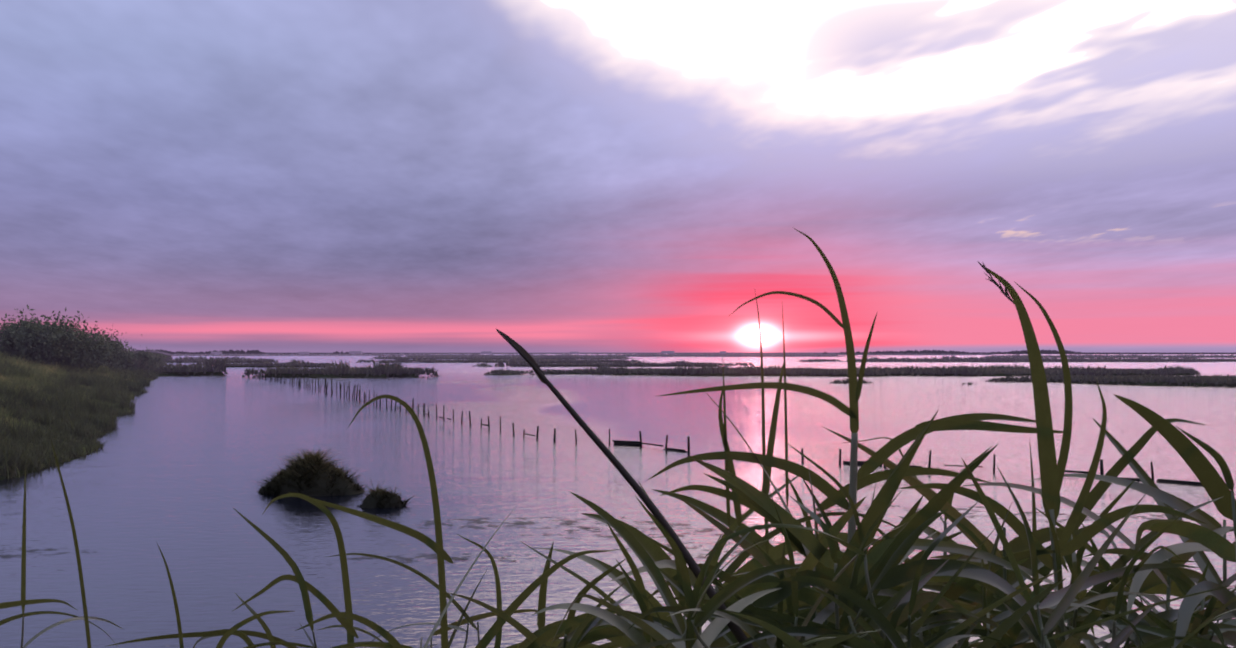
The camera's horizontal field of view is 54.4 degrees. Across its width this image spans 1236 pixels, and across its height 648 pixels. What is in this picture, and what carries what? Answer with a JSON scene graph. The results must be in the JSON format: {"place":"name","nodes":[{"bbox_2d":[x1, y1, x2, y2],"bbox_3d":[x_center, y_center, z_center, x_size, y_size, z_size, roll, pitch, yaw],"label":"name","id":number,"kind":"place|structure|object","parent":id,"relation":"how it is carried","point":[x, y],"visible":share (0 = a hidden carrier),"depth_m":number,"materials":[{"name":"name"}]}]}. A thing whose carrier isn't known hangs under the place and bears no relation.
{"place":"outdoors","nodes":[
{"label":"outdoors","id":0,"kind":"place"},
{"bbox_2d":[0,354,1235,647],"bbox_3d":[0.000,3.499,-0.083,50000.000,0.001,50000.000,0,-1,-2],"label":"water","id":1,"kind":"structure","parent":0,"point":[174,466],"depth_m":32.84,"materials":[{"name":"purple liquid"}]},
{"bbox_2d":[251,446,376,495],"bbox_3d":[-7.655,3.688,30.103,3.165,1.348,3.551,-1,-2,41],"label":"clump","id":2,"kind":"object","parent":1,"relation":"in","point":[311,474],"visible":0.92,"depth_m":29.55,"materials":[{"name":"green plant"}]},
{"bbox_2d":[352,478,418,508],"bbox_3d":[-5.244,3.827,27.423,1.654,0.944,1.502,0,-1,-2],"label":"clump","id":3,"kind":"object","parent":1,"relation":"in","point":[379,497],"visible":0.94,"depth_m":27.14,"materials":[{"name":"green plant"}]},
{"bbox_2d":[0,506,1164,562],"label":"water ripples","id":4,"kind":"object","parent":1,"relation":"on","point":[570,522],"visible":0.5,"depth_m":24.00},
{"bbox_2d":[122,350,1235,386],"bbox_3d":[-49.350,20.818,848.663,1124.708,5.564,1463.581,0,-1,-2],"label":"marsh island reeds","id":5,"kind":"object","parent":1,"relation":"on","point":[218,364],"visible":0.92,"depth_m":188.93,"materials":[{"name":"plant"}]},
{"bbox_2d":[256,370,1201,485],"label":"wooden posts","id":6,"kind":"object","parent":1,"relation":"in","point":[631,443],"visible":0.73,"depth_m":45.44,"materials":[{"name":"brown wood"}]},
{"bbox_2d":[0,352,1235,480],"bbox_3d":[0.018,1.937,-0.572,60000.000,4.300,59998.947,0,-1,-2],"label":"ground","id":7,"kind":"structure","parent":0,"point":[359,375],"depth_m":185.03,"materials":[{"name":"brown soil"}]},
{"bbox_2d":[0,304,166,370],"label":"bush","id":8,"kind":"object","parent":7,"relation":"on","point":[73,344],"depth_m":115.91,"materials":[{"name":"green plant"}]},
{"bbox_2d":[0,346,206,477],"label":"bank grass","id":9,"kind":"structure","parent":7,"relation":"on","point":[61,398],"depth_m":59.38,"materials":[{"name":"green plant"}]},
{"bbox_2d":[211,351,725,353],"bbox_3d":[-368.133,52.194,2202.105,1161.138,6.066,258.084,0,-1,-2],"label":"shore buildings","id":10,"kind":"structure","parent":7,"relation":"on","point":[490,352],"depth_m":2254.71,"materials":[{"name":"grey"}]},
{"bbox_2d":[20,433,1235,647],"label":"grass stems","id":11,"kind":"object","parent":7,"relation":"on","point":[854,499],"visible":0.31,"depth_m":2.13,"materials":[{"name":"green plant"}]},
{"bbox_2d":[0,227,1235,647],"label":"reed leaves","id":12,"kind":"object","parent":11,"relation":"attached to","point":[768,593],"visible":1,"depth_m":1.96,"materials":[{"name":"green plant"}]},
{"bbox_2d":[495,261,1013,647],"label":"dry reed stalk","id":13,"kind":"object","parent":12,"relation":"on","point":[735,629],"visible":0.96,"depth_m":1.69,"materials":[{"name":"plant"}]},
{"bbox_2d":[134,349,1235,353],"bbox_3d":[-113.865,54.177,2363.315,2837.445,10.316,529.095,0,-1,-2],"label":"shore treeline","id":14,"kind":"object","parent":7,"relation":"on","point":[1043,351],"visible":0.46,"depth_m":2418.41,"materials":[{"name":"plant"}]},
{"bbox_2d":[0,0,1235,351],"label":"sky","id":15,"kind":"structure","parent":0,"point":[181,175],"materials":[{"name":"purple"}]}
]}

